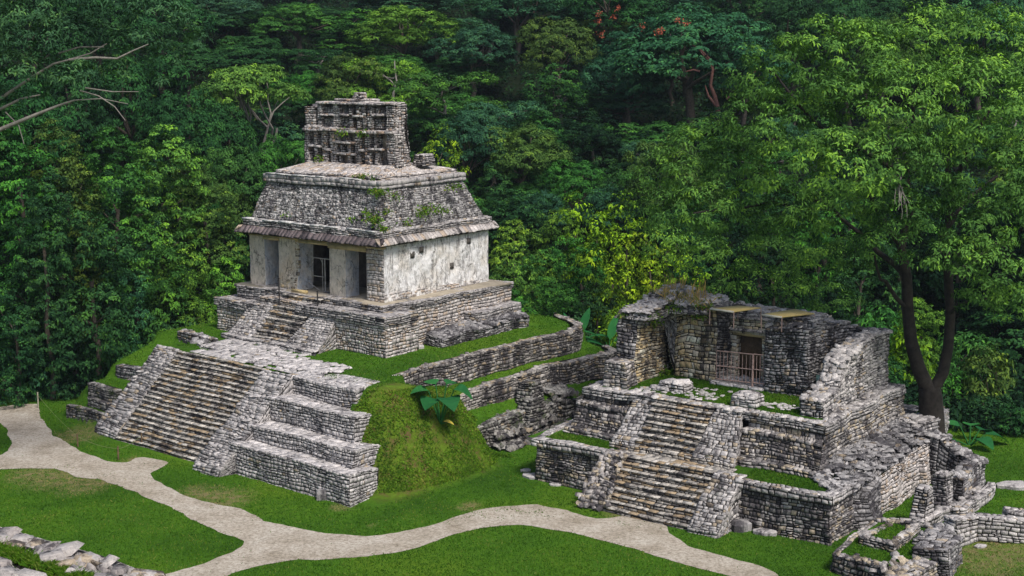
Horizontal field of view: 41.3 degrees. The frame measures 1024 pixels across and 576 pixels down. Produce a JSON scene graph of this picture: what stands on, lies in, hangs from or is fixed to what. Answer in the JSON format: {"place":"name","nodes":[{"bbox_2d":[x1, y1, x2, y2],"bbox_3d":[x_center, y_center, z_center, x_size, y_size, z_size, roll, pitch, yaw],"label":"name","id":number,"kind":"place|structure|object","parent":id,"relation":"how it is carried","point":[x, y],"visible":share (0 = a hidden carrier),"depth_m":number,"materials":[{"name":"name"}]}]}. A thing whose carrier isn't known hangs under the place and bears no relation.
{"place":"outdoors","nodes":[
{"label":"outdoors","id":0,"kind":"place"},
{"bbox_2d":[0,404,777,575],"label":"path","id":1,"kind":"structure","parent":0,"point":[31,446],"depth_m":70.57,"materials":[{"name":"beige gravel"}]},
{"bbox_2d":[0,0,1023,575],"bbox_3d":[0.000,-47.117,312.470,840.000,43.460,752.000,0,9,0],"label":"ground","id":2,"kind":"structure","parent":0,"point":[376,502],"depth_m":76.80,"materials":[{"name":"green plant"}]},
{"bbox_2d":[0,281,50,407],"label":"vine draped tree","id":3,"kind":"object","parent":2,"relation":"on","point":[19,365],"visible":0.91,"depth_m":96.00,"materials":[{"name":"green plant"}]},
{"bbox_2d":[0,102,79,393],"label":"vine draped tree","id":4,"kind":"object","parent":2,"relation":"on","point":[20,150],"visible":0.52,"depth_m":98.10,"materials":[{"name":"green plant"}]},
{"bbox_2d":[0,168,91,399],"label":"vine draped tree","id":5,"kind":"object","parent":2,"relation":"on","point":[35,337],"visible":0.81,"depth_m":96.17,"materials":[{"name":"green plant"}]},
{"bbox_2d":[0,63,91,239],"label":"broadleaf tree","id":6,"kind":"object","parent":2,"relation":"on","point":[37,103],"visible":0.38,"depth_m":125.91,"materials":[{"name":"green plant"}]},
{"bbox_2d":[0,0,97,73],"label":"broadleaf tree","id":7,"kind":"object","parent":2,"relation":"on","point":[79,51],"visible":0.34,"depth_m":154.79,"materials":[{"name":"green plant"}]},
{"bbox_2d":[0,50,120,190],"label":"broadleaf tree","id":8,"kind":"object","parent":2,"relation":"on","point":[76,93],"visible":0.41,"depth_m":132.10,"materials":[{"name":"green plant"}]},
{"bbox_2d":[34,299,99,399],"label":"vine draped tree","id":9,"kind":"object","parent":2,"relation":"on","point":[73,378],"visible":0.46,"depth_m":97.82,"materials":[{"name":"green plant"}]},
{"bbox_2d":[24,116,119,372],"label":"vine draped tree","id":10,"kind":"object","parent":2,"relation":"on","point":[67,172],"visible":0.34,"depth_m":100.22,"materials":[{"name":"green plant"}]},
{"bbox_2d":[0,526,165,575],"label":"terrace wall","id":11,"kind":"structure","parent":2,"relation":"on","point":[22,554],"depth_m":29.96,"materials":[{"name":"stone"}]},
{"bbox_2d":[27,210,142,400],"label":"vine draped tree","id":12,"kind":"object","parent":2,"relation":"on","point":[111,321],"visible":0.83,"depth_m":96.87,"materials":[{"name":"green plant"}]},
{"bbox_2d":[37,0,164,75],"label":"broadleaf tree","id":13,"kind":"object","parent":2,"relation":"on","point":[115,17],"visible":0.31,"depth_m":160.35,"materials":[{"name":"green plant"}]},
{"bbox_2d":[0,0,212,143],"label":"overhanging tree","id":14,"kind":"object","parent":2,"relation":"on","point":[6,41],"visible":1,"depth_m":69.46,"materials":[{"name":"green plant"}]},
{"bbox_2d":[77,252,156,376],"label":"vine draped tree","id":15,"kind":"object","parent":2,"relation":"on","point":[139,295],"visible":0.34,"depth_m":100.75,"materials":[{"name":"green plant"}]},
{"bbox_2d":[80,125,164,358],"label":"vine draped tree","id":16,"kind":"object","parent":2,"relation":"on","point":[124,202],"visible":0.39,"depth_m":102.09,"materials":[{"name":"green plant"}]},
{"bbox_2d":[76,46,194,229],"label":"broadleaf tree","id":17,"kind":"object","parent":2,"relation":"on","point":[136,102],"visible":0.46,"depth_m":136.95,"materials":[{"name":"green plant"}]},
{"bbox_2d":[100,224,190,360],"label":"vine draped tree","id":18,"kind":"object","parent":2,"relation":"on","point":[163,284],"visible":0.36,"depth_m":102.22,"materials":[{"name":"green plant"}]},
{"bbox_2d":[119,123,214,325],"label":"vine draped tree","id":19,"kind":"object","parent":2,"relation":"on","point":[180,233],"visible":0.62,"depth_m":105.48,"materials":[{"name":"green plant"}]},
{"bbox_2d":[113,0,221,93],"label":"broadleaf tree","id":20,"kind":"object","parent":2,"relation":"on","point":[158,18],"visible":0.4,"depth_m":166.42,"materials":[{"name":"green plant"}]},
{"bbox_2d":[142,244,217,327],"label":"vine draped tree","id":21,"kind":"object","parent":2,"relation":"on","point":[195,310],"visible":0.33,"depth_m":104.86,"materials":[{"name":"green plant"}]},
{"bbox_2d":[131,86,233,252],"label":"broadleaf tree","id":22,"kind":"object","parent":2,"relation":"on","point":[178,113],"visible":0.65,"depth_m":126.83,"materials":[{"name":"green plant"}]},
{"bbox_2d":[147,37,231,107],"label":"broadleaf tree","id":23,"kind":"object","parent":2,"relation":"on","point":[201,68],"visible":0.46,"depth_m":160.90,"materials":[{"name":"green plant"}]},
{"bbox_2d":[153,155,249,316],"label":"vine draped tree","id":24,"kind":"object","parent":2,"relation":"on","point":[227,220],"visible":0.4,"depth_m":109.33,"materials":[{"name":"green plant"}]},
{"bbox_2d":[169,98,261,179],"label":"broadleaf tree","id":25,"kind":"object","parent":2,"relation":"on","point":[237,129],"visible":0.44,"depth_m":129.99,"materials":[{"name":"green plant"}]},
{"bbox_2d":[200,256,244,322],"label":"vine draped tree","id":26,"kind":"object","parent":2,"relation":"on","point":[231,286],"visible":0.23,"depth_m":108.09,"materials":[{"name":"green plant"}]},
{"bbox_2d":[66,338,380,506],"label":"stepped pyramid","id":27,"kind":"object","parent":2,"relation":"on","point":[302,432],"visible":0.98,"depth_m":82.18,"materials":[{"name":"stone"}]},
{"bbox_2d":[181,141,265,267],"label":"broadleaf tree","id":28,"kind":"object","parent":2,"relation":"on","point":[228,167],"visible":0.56,"depth_m":122.38,"materials":[{"name":"green plant"}]},
{"bbox_2d":[184,0,269,45],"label":"broadleaf tree","id":29,"kind":"object","parent":2,"relation":"on","point":[245,7],"visible":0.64,"depth_m":172.14,"materials":[{"name":"green plant"}]},
{"bbox_2d":[191,44,284,71],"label":"broadleaf tree","id":30,"kind":"object","parent":2,"relation":"on","point":[237,60],"visible":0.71,"depth_m":160.94,"materials":[{"name":"green plant"}]},
{"bbox_2d":[188,63,311,153],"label":"flat crowned tree","id":31,"kind":"object","parent":2,"relation":"on","point":[247,86],"visible":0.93,"depth_m":133.75,"materials":[{"name":"green plant"}]},
{"bbox_2d":[213,33,293,64],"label":"broadleaf tree","id":32,"kind":"object","parent":2,"relation":"on","point":[263,41],"visible":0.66,"depth_m":164.06,"materials":[{"name":"green plant"}]},
{"bbox_2d":[236,134,304,195],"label":"broadleaf tree","id":33,"kind":"object","parent":2,"relation":"on","point":[285,155],"visible":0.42,"depth_m":126.33,"materials":[{"name":"green plant"}]},
{"bbox_2d":[242,100,304,165],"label":"vine draped tree","id":34,"kind":"object","parent":2,"relation":"on","point":[297,136],"visible":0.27,"depth_m":140.21,"materials":[{"name":"green plant"}]},
{"bbox_2d":[249,2,356,64],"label":"broadleaf tree","id":35,"kind":"object","parent":2,"relation":"on","point":[299,27],"visible":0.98,"depth_m":170.98,"materials":[{"name":"green plant"}]},
{"bbox_2d":[296,8,394,63],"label":"vine draped tree","id":36,"kind":"object","parent":2,"relation":"on","point":[337,45],"visible":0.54,"depth_m":173.84,"materials":[{"name":"green plant"}]},
{"bbox_2d":[310,51,399,100],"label":"broadleaf tree","id":37,"kind":"object","parent":2,"relation":"on","point":[333,73],"visible":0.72,"depth_m":146.17,"materials":[{"name":"green plant"}]},
{"bbox_2d":[213,92,513,357],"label":"stone temple","id":38,"kind":"structure","parent":2,"relation":"on","point":[367,230],"depth_m":92.98,"materials":[{"name":"stone"}]},
{"bbox_2d":[334,58,431,105],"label":"open crowned tree","id":39,"kind":"object","parent":2,"relation":"on","point":[396,73],"visible":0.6,"depth_m":146.07,"materials":[{"name":"green plant"}]},
{"bbox_2d":[343,4,461,57],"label":"broadleaf tree","id":40,"kind":"object","parent":2,"relation":"on","point":[390,15],"visible":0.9,"depth_m":167.34,"materials":[{"name":"green plant"}]},
{"bbox_2d":[344,0,466,24],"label":"broadleaf tree","id":41,"kind":"object","parent":2,"relation":"on","point":[445,4],"visible":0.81,"depth_m":182.56,"materials":[{"name":"green plant"}]},
{"bbox_2d":[352,381,511,494],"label":"ground cover","id":42,"kind":"object","parent":2,"relation":"on","point":[439,479],"visible":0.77,"depth_m":78.42,"materials":[{"name":"green plant"}]},
{"bbox_2d":[411,379,472,424],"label":"elephant ear plant","id":43,"kind":"object","parent":2,"relation":"on","point":[451,402],"visible":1,"depth_m":79.03,"materials":[{"name":"green plant"}]},
{"bbox_2d":[387,71,510,165],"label":"open crowned tree","id":44,"kind":"object","parent":2,"relation":"on","point":[433,83],"visible":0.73,"depth_m":138.29,"materials":[{"name":"green plant"}]},
{"bbox_2d":[423,52,510,100],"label":"broadleaf tree","id":45,"kind":"object","parent":2,"relation":"on","point":[464,67],"visible":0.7,"depth_m":162.49,"materials":[{"name":"green plant"}]},
{"bbox_2d":[431,107,506,183],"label":"broadleaf tree","id":46,"kind":"object","parent":2,"relation":"on","point":[464,127],"visible":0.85,"depth_m":129.59,"materials":[{"name":"green plant"}]},
{"bbox_2d":[421,23,519,97],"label":"broadleaf tree","id":47,"kind":"object","parent":2,"relation":"on","point":[472,42],"visible":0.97,"depth_m":160.80,"materials":[{"name":"green plant"}]},
{"bbox_2d":[426,301,529,347],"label":"ruined bench","id":48,"kind":"object","parent":2,"relation":"on","point":[506,316],"visible":0.96,"depth_m":93.83,"materials":[{"name":"stone"}]},
{"bbox_2d":[392,314,583,386],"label":"retaining wall","id":49,"kind":"structure","parent":2,"relation":"on","point":[468,366],"depth_m":88.98,"materials":[{"name":"stone"}]},
{"bbox_2d":[469,160,523,252],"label":"vine draped tree","id":50,"kind":"object","parent":2,"relation":"on","point":[483,183],"visible":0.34,"depth_m":127.28,"materials":[{"name":"green plant"}]},
{"bbox_2d":[453,100,548,197],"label":"open crowned tree","id":51,"kind":"object","parent":2,"relation":"on","point":[514,106],"visible":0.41,"depth_m":133.38,"materials":[{"name":"green plant"}]},
{"bbox_2d":[0,0,1023,436],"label":"undergrowth","id":52,"kind":"object","parent":2,"relation":"on","point":[954,404],"visible":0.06,"depth_m":151.76,"materials":[{"name":"green plant"}]},
{"bbox_2d":[488,218,548,303],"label":"vine draped tree","id":53,"kind":"object","parent":2,"relation":"on","point":[502,253],"visible":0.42,"depth_m":115.19,"materials":[{"name":"green plant"}]},
{"bbox_2d":[462,120,575,219],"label":"broadleaf tree","id":54,"kind":"object","parent":2,"relation":"on","point":[538,152],"visible":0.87,"depth_m":129.91,"materials":[{"name":"green plant"}]},
{"bbox_2d":[472,0,568,63],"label":"broadleaf tree","id":55,"kind":"object","parent":2,"relation":"on","point":[525,10],"visible":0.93,"depth_m":173.46,"materials":[{"name":"green plant"}]},
{"bbox_2d":[481,186,566,275],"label":"vine draped tree","id":56,"kind":"object","parent":2,"relation":"on","point":[510,211],"visible":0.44,"depth_m":121.86,"materials":[{"name":"green plant"}]},
{"bbox_2d":[501,188,571,233],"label":"broadleaf tree","id":57,"kind":"object","parent":2,"relation":"on","point":[557,202],"visible":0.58,"depth_m":123.59,"materials":[{"name":"green plant"}]},
{"bbox_2d":[510,246,565,315],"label":"vine draped tree","id":58,"kind":"object","parent":2,"relation":"on","point":[557,274],"visible":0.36,"depth_m":110.56,"materials":[{"name":"green plant"}]},
{"bbox_2d":[460,344,616,409],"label":"retaining wall","id":59,"kind":"structure","parent":2,"relation":"on","point":[582,369],"depth_m":90.19,"materials":[{"name":"stone"}]},
{"bbox_2d":[478,379,600,451],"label":"collapsed wall","id":60,"kind":"structure","parent":2,"relation":"on","point":[535,412],"depth_m":86.53,"materials":[{"name":"stone"}]},
{"bbox_2d":[519,208,587,307],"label":"vine draped tree","id":61,"kind":"object","parent":2,"relation":"on","point":[546,236],"visible":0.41,"depth_m":115.97,"materials":[{"name":"green plant"}]},
{"bbox_2d":[506,63,601,164],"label":"vine draped tree","id":62,"kind":"object","parent":2,"relation":"on","point":[555,102],"visible":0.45,"depth_m":146.61,"materials":[{"name":"green plant"}]},
{"bbox_2d":[531,276,578,315],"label":"vine draped tree","id":63,"kind":"object","parent":2,"relation":"on","point":[561,298],"visible":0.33,"depth_m":106.94,"materials":[{"name":"green plant"}]},
{"bbox_2d":[512,15,601,122],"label":"broadleaf tree","id":64,"kind":"object","parent":2,"relation":"on","point":[560,41],"visible":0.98,"depth_m":156.59,"materials":[{"name":"green plant"}]},
{"bbox_2d":[539,158,607,250],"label":"broadleaf tree","id":65,"kind":"object","parent":2,"relation":"on","point":[575,179],"visible":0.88,"depth_m":127.38,"materials":[{"name":"green plant"}]},
{"bbox_2d":[546,235,606,336],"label":"vine draped tree","id":66,"kind":"object","parent":2,"relation":"on","point":[577,282],"visible":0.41,"depth_m":110.51,"materials":[{"name":"green plant"}]},
{"bbox_2d":[555,189,624,308],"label":"plume tree","id":67,"kind":"object","parent":2,"relation":"on","point":[577,216],"visible":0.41,"depth_m":113.78,"materials":[{"name":"green plant"}]},
{"bbox_2d":[554,109,626,189],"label":"vine draped tree","id":68,"kind":"object","parent":2,"relation":"on","point":[600,132],"visible":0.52,"depth_m":138.72,"materials":[{"name":"green plant"}]},
{"bbox_2d":[575,237,637,339],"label":"plume tree","id":69,"kind":"object","parent":2,"relation":"on","point":[612,280],"visible":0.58,"depth_m":107.51,"materials":[{"name":"green plant"}]},
{"bbox_2d":[562,0,668,54],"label":"broadleaf tree","id":70,"kind":"object","parent":2,"relation":"on","point":[626,10],"visible":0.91,"depth_m":169.78,"materials":[{"name":"green plant"}]},
{"bbox_2d":[572,182,659,277],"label":"broadleaf tree","id":71,"kind":"object","parent":2,"relation":"on","point":[594,200],"visible":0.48,"depth_m":120.89,"materials":[{"name":"green plant"}]},
{"bbox_2d":[576,86,670,137],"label":"broadleaf tree","id":72,"kind":"object","parent":2,"relation":"on","point":[620,105],"visible":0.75,"depth_m":150.71,"materials":[{"name":"green plant"}]},
{"bbox_2d":[577,40,673,135],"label":"broadleaf tree","id":73,"kind":"object","parent":2,"relation":"on","point":[636,81],"visible":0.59,"depth_m":148.30,"materials":[{"name":"green plant"}]},
{"bbox_2d":[585,189,665,306],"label":"plume tree","id":74,"kind":"object","parent":2,"relation":"on","point":[614,252],"visible":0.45,"depth_m":113.04,"materials":[{"name":"green plant"}]},
{"bbox_2d":[613,218,682,308],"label":"plume tree","id":75,"kind":"object","parent":2,"relation":"on","point":[645,279],"visible":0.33,"depth_m":110.19,"materials":[{"name":"green plant"}]},
{"bbox_2d":[599,120,703,166],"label":"broadleaf tree","id":76,"kind":"object","parent":2,"relation":"on","point":[665,128],"visible":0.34,"depth_m":140.78,"materials":[{"name":"green plant"}]},
{"bbox_2d":[617,132,727,283],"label":"broadleaf tree","id":77,"kind":"object","parent":2,"relation":"on","point":[629,155],"visible":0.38,"depth_m":118.30,"materials":[{"name":"green plant"}]},
{"bbox_2d":[586,2,785,146],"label":"broadleaf tree","id":78,"kind":"object","parent":2,"relation":"on","point":[711,26],"visible":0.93,"depth_m":144.63,"materials":[{"name":"green plant"}]},
{"bbox_2d":[528,274,906,545],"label":"ruined temple","id":79,"kind":"structure","parent":2,"relation":"on","point":[685,366],"depth_m":76.18,"materials":[{"name":"stone"}]},
{"bbox_2d":[692,28,796,151],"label":"broadleaf tree","id":80,"kind":"object","parent":2,"relation":"on","point":[715,84],"visible":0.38,"depth_m":146.70,"materials":[{"name":"green plant"}]},
{"bbox_2d":[690,0,801,33],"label":"broadleaf tree","id":81,"kind":"object","parent":2,"relation":"on","point":[728,6],"visible":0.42,"depth_m":170.14,"materials":[{"name":"green plant"}]},
{"bbox_2d":[710,178,809,290],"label":"broadleaf tree","id":82,"kind":"object","parent":2,"relation":"on","point":[738,227],"visible":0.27,"depth_m":120.79,"materials":[{"name":"green plant"}]},
{"bbox_2d":[727,226,809,310],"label":"vine draped tree","id":83,"kind":"object","parent":2,"relation":"on","point":[769,261],"visible":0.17,"depth_m":105.82,"materials":[{"name":"green plant"}]},
{"bbox_2d":[750,0,837,117],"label":"broadleaf tree","id":84,"kind":"object","parent":2,"relation":"on","point":[804,9],"visible":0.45,"depth_m":160.34,"materials":[{"name":"green plant"}]},
{"bbox_2d":[781,207,858,319],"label":"vine draped tree","id":85,"kind":"object","parent":2,"relation":"on","point":[820,270],"visible":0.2,"depth_m":108.26,"materials":[{"name":"green plant"}]},
{"bbox_2d":[620,0,1023,433],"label":"feathery tree","id":86,"kind":"object","parent":2,"relation":"on","point":[930,395],"visible":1,"depth_m":75.77,"materials":[{"name":"green plant"}]},
{"bbox_2d":[801,0,902,129],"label":"broadleaf tree","id":87,"kind":"object","parent":2,"relation":"on","point":[860,7],"visible":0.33,"depth_m":154.85,"materials":[{"name":"green plant"}]},
{"bbox_2d":[824,227,902,342],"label":"vine draped tree","id":88,"kind":"object","parent":2,"relation":"on","point":[862,272],"visible":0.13,"depth_m":105.09,"materials":[{"name":"green plant"}]},
{"bbox_2d":[829,517,932,575],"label":"ruin","id":89,"kind":"object","parent":2,"relation":"on","point":[863,550],"visible":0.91,"depth_m":64.53,"materials":[{"name":"stone"}]},
{"bbox_2d":[839,11,930,151],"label":"broadleaf tree","id":90,"kind":"object","parent":2,"relation":"on","point":[892,20],"visible":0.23,"depth_m":151.31,"materials":[{"name":"green plant"}]},
{"bbox_2d":[812,403,988,530],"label":"ruined annex","id":91,"kind":"object","parent":2,"relation":"on","point":[921,448],"visible":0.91,"depth_m":74.70,"materials":[{"name":"stone"}]},
{"bbox_2d":[868,550,937,575],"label":"rubble steps","id":92,"kind":"structure","parent":2,"relation":"on","point":[916,565],"depth_m":61.70,"materials":[{"name":"stone"}]},
{"bbox_2d":[858,172,953,345],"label":"vine draped tree","id":93,"kind":"object","parent":2,"relation":"on","point":[919,277],"visible":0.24,"depth_m":111.41,"materials":[{"name":"green plant"}]},
{"bbox_2d":[889,297,944,385],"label":"vine draped tree","id":94,"kind":"object","parent":2,"relation":"on","point":[929,320],"visible":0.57,"depth_m":94.97,"materials":[{"name":"green plant"}]},
{"bbox_2d":[868,0,977,117],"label":"broadleaf tree","id":95,"kind":"object","parent":2,"relation":"on","point":[898,7],"visible":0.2,"depth_m":160.94,"materials":[{"name":"green plant"}]},
{"bbox_2d":[912,522,963,575],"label":"stone block","id":96,"kind":"structure","parent":2,"relation":"on","point":[939,545],"depth_m":63.86,"materials":[{"name":"stone"}]},
{"bbox_2d":[915,482,995,525],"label":"stone curb","id":97,"kind":"structure","parent":2,"relation":"on","point":[980,497],"depth_m":72.51,"materials":[{"name":"stone"}]},
{"bbox_2d":[910,181,1011,340],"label":"vine draped tree","id":98,"kind":"object","parent":2,"relation":"on","point":[939,282],"visible":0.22,"depth_m":108.45,"materials":[{"name":"green plant"}]},
{"bbox_2d":[951,460,979,501],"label":"wall block","id":99,"kind":"structure","parent":2,"relation":"on","point":[966,477],"depth_m":74.44,"materials":[{"name":"stone"}]},
{"bbox_2d":[933,329,998,388],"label":"shrub","id":100,"kind":"object","parent":2,"relation":"on","point":[966,344],"visible":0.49,"depth_m":94.09,"materials":[{"name":"green plant"}]},
{"bbox_2d":[917,0,1023,118],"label":"broadleaf tree","id":101,"kind":"object","parent":2,"relation":"on","point":[978,4],"visible":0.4,"depth_m":155.24,"materials":[{"name":"green plant"}]},
{"bbox_2d":[943,512,1023,546],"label":"wall","id":102,"kind":"structure","parent":2,"relation":"on","point":[971,527],"depth_m":67.81,"materials":[{"name":"stone"}]},
{"bbox_2d":[958,341,1017,403],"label":"shrub","id":103,"kind":"object","parent":2,"relation":"on","point":[1000,373],"visible":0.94,"depth_m":91.33,"materials":[{"name":"green plant"}]},
{"bbox_2d":[954,195,1023,366],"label":"vine draped tree","id":104,"kind":"object","parent":2,"relation":"on","point":[1017,250],"visible":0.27,"depth_m":104.69,"materials":[{"name":"green plant"}]},
{"bbox_2d":[961,152,1023,372],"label":"vine draped tree","id":105,"kind":"object","parent":2,"relation":"on","point":[1006,341],"visible":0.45,"depth_m":100.95,"materials":[{"name":"green plant"}]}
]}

